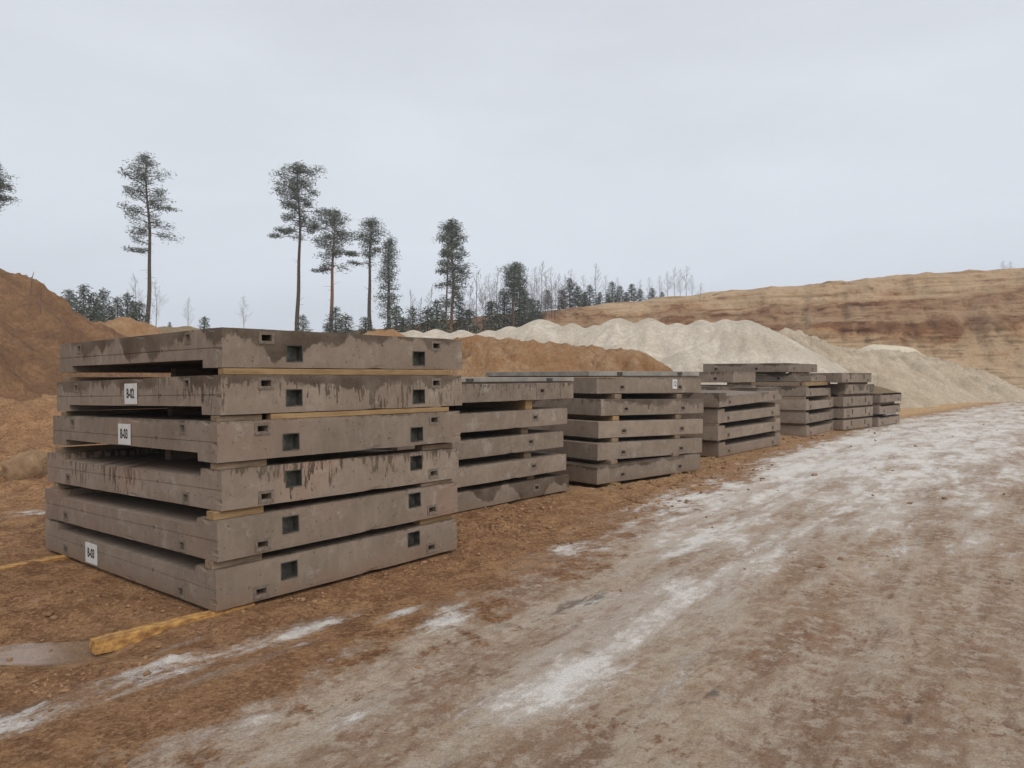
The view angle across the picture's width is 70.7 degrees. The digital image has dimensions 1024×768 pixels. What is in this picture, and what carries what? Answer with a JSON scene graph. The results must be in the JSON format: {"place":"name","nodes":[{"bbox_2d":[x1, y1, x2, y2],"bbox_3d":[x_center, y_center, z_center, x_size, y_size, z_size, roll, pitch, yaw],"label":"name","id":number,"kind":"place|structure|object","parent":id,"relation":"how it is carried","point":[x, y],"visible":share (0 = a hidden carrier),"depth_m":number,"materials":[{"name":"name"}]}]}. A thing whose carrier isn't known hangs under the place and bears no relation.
{"place":"outdoors","nodes":[
{"label":"outdoors","id":0,"kind":"place"},
{"bbox_2d":[0,268,170,401],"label":"hillside","id":1,"kind":"structure","parent":0,"point":[32,338],"depth_m":24.95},
{"bbox_2d":[0,394,1023,767],"bbox_3d":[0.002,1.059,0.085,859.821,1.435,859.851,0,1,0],"label":"ground","id":2,"kind":"structure","parent":0,"point":[684,648],"depth_m":4.51,"materials":[{"name":"soil"}]},
{"bbox_2d":[0,450,47,480],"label":"sand lump","id":3,"kind":"object","parent":2,"relation":"on","point":[27,464],"visible":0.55,"depth_m":11.11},
{"bbox_2d":[0,555,70,568],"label":"timber beam","id":4,"kind":"structure","parent":2,"relation":"on","point":[47,559],"depth_m":6.50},
{"bbox_2d":[93,317,163,336],"bbox_3d":[-20.202,-0.713,35.810,19.600,5.168,18.600,0,1,0],"label":"sand mound","id":5,"kind":"object","parent":2,"relation":"on","point":[127,326],"visible":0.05,"depth_m":35.11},
{"bbox_2d":[89,602,254,654],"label":"timber beam","id":6,"kind":"structure","parent":2,"relation":"on","point":[108,643],"depth_m":4.55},
{"bbox_2d":[158,326,198,332],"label":"sand mound","id":7,"kind":"object","parent":2,"relation":"on","point":[165,329],"visible":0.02,"depth_m":41.07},
{"bbox_2d":[45,518,456,611],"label":"concrete slab","id":8,"kind":"structure","parent":2,"relation":"on","point":[194,580],"depth_m":5.68,"materials":[{"name":"concrete"}]},
{"bbox_2d":[205,553,261,569],"bbox_3d":[-1.968,1.243,5.119,0.100,0.055,0.380,-1,0,40],"label":"timber spacer","id":9,"kind":"object","parent":8,"relation":"on","point":[211,565],"visible":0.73,"depth_m":5.04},
{"bbox_2d":[45,482,457,561],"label":"concrete slab","id":10,"kind":"structure","parent":8,"relation":"on","point":[189,530],"depth_m":5.73,"materials":[{"name":"concrete"}]},
{"bbox_2d":[54,482,78,488],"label":"timber spacer","id":11,"kind":"object","parent":10,"relation":"on","point":[59,486],"visible":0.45,"depth_m":6.89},
{"bbox_2d":[47,447,458,510],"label":"concrete slab","id":12,"kind":"structure","parent":11,"relation":"on","point":[148,473],"depth_m":5.81,"materials":[{"name":"concrete"}]},
{"bbox_2d":[56,444,141,452],"bbox_3d":[-3.624,0.634,7.782,0.100,0.047,2.270,-2,-1,39],"label":"timber spacer","id":13,"kind":"object","parent":12,"relation":"on","point":[85,448],"visible":0.45,"depth_m":7.09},
{"bbox_2d":[165,449,197,459],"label":"timber spacer","id":14,"kind":"object","parent":12,"relation":"on","point":[173,455],"visible":0.24,"depth_m":6.63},
{"bbox_2d":[210,459,266,469],"bbox_3d":[-1.943,0.570,5.146,0.100,0.047,0.380,-2,-1,39],"label":"timber spacer","id":15,"kind":"object","parent":12,"relation":"on","point":[237,464],"visible":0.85,"depth_m":5.09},
{"bbox_2d":[53,410,460,462],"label":"concrete slab","id":16,"kind":"structure","parent":12,"relation":"on","point":[205,438],"depth_m":5.68,"materials":[{"name":"concrete"}]},
{"bbox_2d":[61,408,167,415],"bbox_3d":[-3.577,0.279,7.806,0.100,0.041,2.270,-1,0,41],"label":"timber spacer","id":17,"kind":"object","parent":16,"relation":"on","point":[97,412],"visible":0.45,"depth_m":7.24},
{"bbox_2d":[57,375,461,414],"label":"concrete slab","id":18,"kind":"structure","parent":17,"relation":"on","point":[231,394],"depth_m":5.70,"materials":[{"name":"concrete"}]},
{"bbox_2d":[65,377,158,381],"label":"timber spacer","id":19,"kind":"object","parent":18,"relation":"on","point":[70,379],"visible":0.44,"depth_m":7.13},
{"bbox_2d":[171,368,217,376],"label":"timber spacer","id":20,"kind":"object","parent":18,"relation":"on","point":[177,372],"visible":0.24,"depth_m":6.73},
{"bbox_2d":[218,368,450,374],"bbox_3d":[-1.309,-0.095,5.849,0.080,0.046,2.190,-1,0,41],"label":"timber spacer","id":21,"kind":"object","parent":18,"relation":"on","point":[241,371],"visible":0.89,"depth_m":5.61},
{"bbox_2d":[60,327,461,372],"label":"concrete slab","id":22,"kind":"structure","parent":21,"relation":"on","point":[217,348],"depth_m":5.79,"materials":[{"name":"concrete"}]},
{"bbox_2d":[168,406,201,414],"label":"timber spacer","id":23,"kind":"object","parent":16,"relation":"on","point":[183,410],"visible":0.24,"depth_m":6.66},
{"bbox_2d":[211,414,261,421],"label":"timber spacer","id":24,"kind":"object","parent":16,"relation":"on","point":[226,418],"visible":0.99,"depth_m":5.07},
{"bbox_2d":[265,407,448,419],"bbox_3d":[-1.194,0.234,5.960,0.080,0.042,1.800,-1,0,41],"label":"timber spacer","id":25,"kind":"object","parent":16,"relation":"on","point":[343,413],"visible":0.99,"depth_m":5.80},
{"bbox_2d":[415,442,452,450],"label":"timber spacer","id":26,"kind":"object","parent":12,"relation":"on","point":[433,446],"visible":0.97,"depth_m":6.57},
{"bbox_2d":[207,505,263,519],"bbox_3d":[-1.955,0.905,5.112,0.100,0.057,0.380,-2,-1,40],"label":"timber spacer","id":27,"kind":"object","parent":10,"relation":"on","point":[215,515],"visible":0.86,"depth_m":5.04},
{"bbox_2d":[335,312,357,333],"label":"conifer tree","id":28,"kind":"object","parent":2,"relation":"on","point":[345,321],"visible":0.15,"depth_m":65.83,"materials":[{"name":"green plant"}]},
{"bbox_2d":[361,329,405,369],"bbox_3d":[-7.473,-0.583,37.863,16.800,4.611,16.400,0,1,0],"label":"sand mound","id":29,"kind":"object","parent":2,"relation":"on","point":[391,332],"visible":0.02,"depth_m":37.61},
{"bbox_2d":[381,304,409,330],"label":"conifer tree","id":30,"kind":"object","parent":2,"relation":"on","point":[396,317],"visible":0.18,"depth_m":69.59,"materials":[{"name":"green plant"}]},
{"bbox_2d":[419,298,454,332],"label":"conifer tree","id":31,"kind":"object","parent":2,"relation":"on","point":[434,313],"visible":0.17,"depth_m":70.67,"materials":[{"name":"green plant"}]},
{"bbox_2d":[432,310,453,332],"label":"conifer tree","id":32,"kind":"object","parent":2,"relation":"on","point":[444,324],"visible":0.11,"depth_m":69.77,"materials":[{"name":"green plant"}]},
{"bbox_2d":[432,216,476,332],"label":"pine tree","id":33,"kind":"object","parent":2,"relation":"on","point":[451,228],"visible":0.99,"depth_m":73.47,"materials":[{"name":"green plant"}]},
{"bbox_2d":[459,308,482,333],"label":"conifer tree","id":34,"kind":"object","parent":2,"relation":"on","point":[470,323],"visible":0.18,"depth_m":73.87,"materials":[{"name":"green plant"}]},
{"bbox_2d":[451,472,568,513],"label":"concrete slab","id":35,"kind":"structure","parent":2,"relation":"on","point":[471,497],"depth_m":9.25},
{"bbox_2d":[518,475,533,479],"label":"timber spacer","id":36,"kind":"object","parent":35,"relation":"on","point":[528,477],"visible":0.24,"depth_m":9.68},
{"bbox_2d":[451,451,565,487],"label":"concrete slab","id":37,"kind":"structure","parent":36,"relation":"on","point":[480,470],"depth_m":9.26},
{"bbox_2d":[495,451,530,457],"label":"timber spacer","id":38,"kind":"object","parent":37,"relation":"on","point":[527,454],"visible":0.24,"depth_m":9.65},
{"bbox_2d":[372,429,562,459],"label":"concrete slab","id":39,"kind":"structure","parent":38,"relation":"on","point":[478,444],"depth_m":9.23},
{"bbox_2d":[483,427,527,433],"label":"timber spacer","id":40,"kind":"object","parent":39,"relation":"on","point":[524,430],"visible":0.24,"depth_m":9.67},
{"bbox_2d":[449,407,566,432],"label":"concrete slab","id":41,"kind":"structure","parent":40,"relation":"on","point":[478,419],"depth_m":9.32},
{"bbox_2d":[441,400,531,409],"bbox_3d":[-0.642,0.273,10.422,2.300,0.126,0.140,0,1,41],"label":"timber spacer","id":42,"kind":"object","parent":41,"relation":"on","point":[523,404],"visible":0.5,"depth_m":9.89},
{"bbox_2d":[462,383,573,402],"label":"concrete slab","id":43,"kind":"structure","parent":42,"relation":"on","point":[490,392],"depth_m":9.36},
{"bbox_2d":[461,377,573,383],"bbox_3d":[-0.912,-0.053,10.195,2.312,0.075,2.900,0,1,41],"label":"cover plate","id":44,"kind":"object","parent":43,"relation":"on","point":[474,380],"visible":0.56,"depth_m":9.66,"materials":[{"name":"concrete"}]},
{"bbox_2d":[0,398,1020,764],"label":"soil clods","id":45,"kind":"object","parent":2,"relation":"on","point":[148,672],"visible":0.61,"depth_m":6.47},
{"bbox_2d":[382,335,673,377],"bbox_3d":[0.570,-0.007,28.086,18.810,3.836,14.190,0,1,0],"label":"sand heap","id":46,"kind":"object","parent":2,"relation":"on","point":[481,355],"visible":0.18,"depth_m":26.73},
{"bbox_2d":[569,481,620,486],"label":"timber spacer","id":47,"kind":"object","parent":2,"relation":"on","point":[612,483],"visible":0.21,"depth_m":10.91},
{"bbox_2d":[552,453,699,484],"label":"concrete slab","id":48,"kind":"structure","parent":47,"relation":"on","point":[602,473],"depth_m":11.25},
{"bbox_2d":[566,457,617,463],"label":"timber spacer","id":49,"kind":"object","parent":48,"relation":"on","point":[613,461],"visible":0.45,"depth_m":11.16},
{"bbox_2d":[535,436,701,460],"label":"concrete slab","id":50,"kind":"structure","parent":49,"relation":"on","point":[632,447],"depth_m":11.52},
{"bbox_2d":[647,435,679,438],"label":"timber spacer","id":51,"kind":"object","parent":50,"relation":"on","point":[672,436],"visible":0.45,"depth_m":12.35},
{"bbox_2d":[528,416,702,438],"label":"concrete slab","id":52,"kind":"structure","parent":51,"relation":"on","point":[624,426],"depth_m":11.68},
{"bbox_2d":[567,414,618,420],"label":"timber spacer","id":53,"kind":"object","parent":52,"relation":"on","point":[606,418],"visible":0.45,"depth_m":11.70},
{"bbox_2d":[532,397,703,415],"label":"concrete slab","id":54,"kind":"structure","parent":53,"relation":"on","point":[616,407],"depth_m":11.83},
{"bbox_2d":[573,393,620,398],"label":"timber spacer","id":55,"kind":"object","parent":54,"relation":"on","point":[599,396],"visible":0.39,"depth_m":11.82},
{"bbox_2d":[530,377,700,393],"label":"concrete slab","id":56,"kind":"structure","parent":55,"relation":"on","point":[587,385],"depth_m":11.91,"materials":[{"name":"concrete"}]},
{"bbox_2d":[485,371,698,376],"bbox_3d":[1.535,-0.185,14.047,2.950,0.100,2.912,-1,1,-38],"label":"cover plate","id":57,"kind":"object","parent":56,"relation":"on","point":[599,374],"visible":0.97,"depth_m":12.94,"materials":[{"name":"concrete"}]},
{"bbox_2d":[621,393,681,398],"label":"timber spacer","id":58,"kind":"object","parent":54,"relation":"on","point":[644,395],"visible":0.45,"depth_m":12.98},
{"bbox_2d":[617,414,680,418],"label":"timber spacer","id":59,"kind":"object","parent":52,"relation":"on","point":[669,416],"visible":0.45,"depth_m":12.65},
{"bbox_2d":[399,318,901,407],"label":"sand ridge","id":60,"kind":"structure","parent":2,"relation":"on","point":[695,346],"depth_m":40.64,"materials":[{"name":"sand"}]},
{"bbox_2d":[690,432,779,456],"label":"concrete slab","id":61,"kind":"structure","parent":2,"relation":"on","point":[730,446],"depth_m":15.38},
{"bbox_2d":[702,440,719,442],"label":"timber spacer","id":62,"kind":"object","parent":61,"relation":"on","point":[710,441],"visible":0.24,"depth_m":14.45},
{"bbox_2d":[680,418,779,440],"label":"concrete slab","id":63,"kind":"structure","parent":62,"relation":"on","point":[729,430],"depth_m":15.17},
{"bbox_2d":[703,423,718,425],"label":"timber spacer","id":64,"kind":"object","parent":63,"relation":"on","point":[709,424],"visible":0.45,"depth_m":14.31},
{"bbox_2d":[677,403,779,423],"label":"concrete slab","id":65,"kind":"structure","parent":64,"relation":"on","point":[738,412],"depth_m":15.20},
{"bbox_2d":[704,407,718,408],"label":"timber spacer","id":66,"kind":"object","parent":65,"relation":"on","point":[711,407],"visible":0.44,"depth_m":14.36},
{"bbox_2d":[645,387,781,406],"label":"concrete slab","id":67,"kind":"structure","parent":66,"relation":"on","point":[720,396],"depth_m":15.29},
{"bbox_2d":[776,420,832,436],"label":"concrete slab","id":68,"kind":"structure","parent":2,"relation":"on","point":[814,428],"depth_m":19.38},
{"bbox_2d":[825,417,871,429],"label":"concrete slab","id":69,"kind":"structure","parent":2,"relation":"on","point":[847,424],"depth_m":21.69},
{"bbox_2d":[837,416,866,419],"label":"timber spacer","id":70,"kind":"object","parent":69,"relation":"on","point":[851,418],"visible":0.74,"depth_m":21.91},
{"bbox_2d":[820,406,872,417],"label":"concrete slab","id":71,"kind":"structure","parent":70,"relation":"on","point":[852,412],"depth_m":21.72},
{"bbox_2d":[837,405,866,408],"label":"timber spacer","id":72,"kind":"object","parent":71,"relation":"on","point":[852,406],"visible":0.76,"depth_m":21.96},
{"bbox_2d":[789,395,872,406],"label":"concrete slab","id":73,"kind":"structure","parent":72,"relation":"on","point":[851,401],"depth_m":21.76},
{"bbox_2d":[837,393,867,396],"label":"timber spacer","id":74,"kind":"object","parent":73,"relation":"on","point":[847,395],"visible":0.91,"depth_m":21.88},
{"bbox_2d":[809,384,873,393],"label":"concrete slab","id":75,"kind":"structure","parent":74,"relation":"on","point":[851,388],"depth_m":21.74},
{"bbox_2d":[838,382,867,384],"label":"timber spacer","id":76,"kind":"object","parent":75,"relation":"on","point":[853,383],"visible":0.94,"depth_m":22.00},
{"bbox_2d":[786,373,871,382],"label":"concrete slab","id":77,"kind":"structure","parent":76,"relation":"on","point":[845,377],"depth_m":21.50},
{"bbox_2d":[776,328,1023,407],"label":"sand heap","id":78,"kind":"object","parent":2,"relation":"on","point":[915,379],"visible":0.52,"depth_m":44.44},
{"bbox_2d":[861,344,925,356],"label":"sand mound","id":79,"kind":"object","parent":78,"relation":"on","point":[886,347],"visible":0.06,"depth_m":53.65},
{"bbox_2d":[0,0,1023,331],"label":"sky","id":80,"kind":"structure","parent":0,"point":[740,144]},
{"bbox_2d":[305,268,1023,388],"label":"quarry cliff","id":81,"kind":"structure","parent":0,"point":[970,319],"depth_m":73.76,"materials":[{"name":"sand"}]},
{"bbox_2d":[0,164,21,211],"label":"pine tree","id":82,"kind":"object","parent":81,"relation":"on","point":[3,186],"visible":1,"depth_m":60.47,"materials":[{"name":"green plant"}]},
{"bbox_2d":[70,284,102,321],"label":"conifer tree","id":83,"kind":"object","parent":81,"relation":"on","point":[81,292],"visible":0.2,"depth_m":61.70,"materials":[{"name":"green plant"}]},
{"bbox_2d":[81,292,106,321],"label":"conifer tree","id":84,"kind":"object","parent":81,"relation":"on","point":[91,299],"visible":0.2,"depth_m":60.83,"materials":[{"name":"green plant"}]},
{"bbox_2d":[94,286,112,319],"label":"conifer tree","id":85,"kind":"object","parent":81,"relation":"on","point":[104,298],"visible":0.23,"depth_m":62.90,"materials":[{"name":"green plant"}]},
{"bbox_2d":[117,292,136,319],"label":"conifer tree","id":86,"kind":"object","parent":81,"relation":"on","point":[127,300],"visible":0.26,"depth_m":61.83,"materials":[{"name":"green plant"}]},
{"bbox_2d":[128,301,151,323],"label":"conifer tree","id":87,"kind":"object","parent":81,"relation":"on","point":[140,315],"visible":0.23,"depth_m":61.87,"materials":[{"name":"green plant"}]},
{"bbox_2d":[117,151,186,323],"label":"pine tree","id":88,"kind":"object","parent":81,"relation":"on","point":[144,176],"visible":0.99,"depth_m":71.71,"materials":[{"name":"green plant"}]},
{"bbox_2d":[267,160,329,329],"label":"pine tree","id":89,"kind":"object","parent":81,"relation":"on","point":[293,186],"visible":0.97,"depth_m":73.65,"materials":[{"name":"green plant"}]},
{"bbox_2d":[309,207,358,331],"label":"pine tree","id":90,"kind":"object","parent":81,"relation":"on","point":[333,238],"visible":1,"depth_m":71.89,"materials":[{"name":"green plant"}]},
{"bbox_2d":[325,306,351,332],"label":"conifer tree","id":91,"kind":"object","parent":81,"relation":"on","point":[334,314],"visible":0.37,"depth_m":69.75,"materials":[{"name":"green plant"}]},
{"bbox_2d":[344,216,389,331],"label":"pine tree","id":92,"kind":"object","parent":81,"relation":"on","point":[370,229],"visible":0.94,"depth_m":75.75,"materials":[{"name":"green plant"}]},
{"bbox_2d":[371,236,402,328],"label":"pine tree","id":93,"kind":"object","parent":81,"relation":"on","point":[386,273],"visible":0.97,"depth_m":75.64,"materials":[{"name":"green plant"}]},
{"bbox_2d":[405,306,421,330],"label":"conifer tree","id":94,"kind":"object","parent":81,"relation":"on","point":[413,321],"visible":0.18,"depth_m":71.80,"materials":[{"name":"green plant"}]},
{"bbox_2d":[448,301,472,331],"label":"conifer tree","id":95,"kind":"object","parent":81,"relation":"on","point":[460,310],"visible":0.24,"depth_m":75.75,"materials":[{"name":"green plant"}]},
{"bbox_2d":[476,299,506,333],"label":"conifer tree","id":96,"kind":"object","parent":81,"relation":"on","point":[491,309],"visible":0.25,"depth_m":77.77,"materials":[{"name":"green plant"}]},
{"bbox_2d":[488,289,522,330],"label":"conifer tree","id":97,"kind":"object","parent":81,"relation":"on","point":[504,313],"visible":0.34,"depth_m":81.78,"materials":[{"name":"green plant"}]},
{"bbox_2d":[497,261,528,326],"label":"pine tree","id":98,"kind":"object","parent":81,"relation":"on","point":[514,270],"visible":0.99,"depth_m":77.85,"materials":[{"name":"green plant"}]},
{"bbox_2d":[507,276,533,327],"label":"conifer tree","id":99,"kind":"object","parent":81,"relation":"on","point":[524,320],"visible":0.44,"depth_m":79.56,"materials":[{"name":"green plant"}]},
{"bbox_2d":[557,278,584,307],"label":"conifer tree","id":100,"kind":"object","parent":81,"relation":"on","point":[569,289],"visible":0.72,"depth_m":91.69,"materials":[{"name":"green plant"}]},
{"bbox_2d":[568,286,590,307],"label":"conifer tree","id":101,"kind":"object","parent":81,"relation":"on","point":[578,302],"visible":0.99,"depth_m":89.77,"materials":[{"name":"green plant"}]},
{"bbox_2d":[751,382,800,385],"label":"timber spacer","id":102,"kind":"object","parent":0,"point":[776,383],"visible":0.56,"depth_m":20.01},
{"bbox_2d":[867,414,898,425],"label":"concrete slab","id":103,"kind":"structure","parent":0,"point":[879,419],"depth_m":23.69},
{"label":"timber spacer","id":104,"kind":"object","parent":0,"visible":0},
{"bbox_2d":[776,409,833,423],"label":"concrete slab","id":105,"kind":"structure","parent":104,"relation":"on","point":[811,416],"depth_m":19.28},
{"bbox_2d":[780,410,805,412],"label":"timber spacer","id":106,"kind":"object","parent":105,"relation":"on","point":[803,411],"visible":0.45,"depth_m":19.14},
{"bbox_2d":[764,396,833,409],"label":"concrete slab","id":107,"kind":"structure","parent":106,"relation":"on","point":[809,403],"depth_m":19.28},
{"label":"timber spacer","id":108,"kind":"object","parent":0,"visible":0},
{"bbox_2d":[756,386,833,396],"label":"concrete slab","id":109,"kind":"structure","parent":108,"relation":"on","point":[802,391],"depth_m":19.71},
{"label":"timber spacer","id":110,"kind":"object","parent":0,"visible":0},
{"bbox_2d":[755,375,825,381],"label":"concrete slab","id":111,"kind":"structure","parent":110,"relation":"on","point":[788,378],"depth_m":20.62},
{"bbox_2d":[788,372,808,374],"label":"timber spacer","id":112,"kind":"object","parent":111,"relation":"on","point":[797,373],"visible":0.86,"depth_m":21.13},
{"bbox_2d":[703,363,816,371],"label":"concrete slab","id":113,"kind":"structure","parent":112,"relation":"on","point":[770,367],"depth_m":21.00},
{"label":"timber spacer","id":114,"kind":"object","parent":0,"visible":0},
{"bbox_2d":[623,372,755,382],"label":"concrete slab","id":115,"kind":"structure","parent":114,"relation":"on","point":[730,377],"depth_m":18.85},
{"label":"timber spacer","id":116,"kind":"object","parent":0,"visible":0},
{"bbox_2d":[867,403,899,413],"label":"concrete slab","id":117,"kind":"structure","parent":116,"relation":"on","point":[886,408],"depth_m":23.51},
{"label":"timber spacer","id":118,"kind":"object","parent":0,"visible":0},
{"bbox_2d":[834,393,901,402],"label":"concrete slab","id":119,"kind":"structure","parent":118,"relation":"on","point":[885,397],"depth_m":23.49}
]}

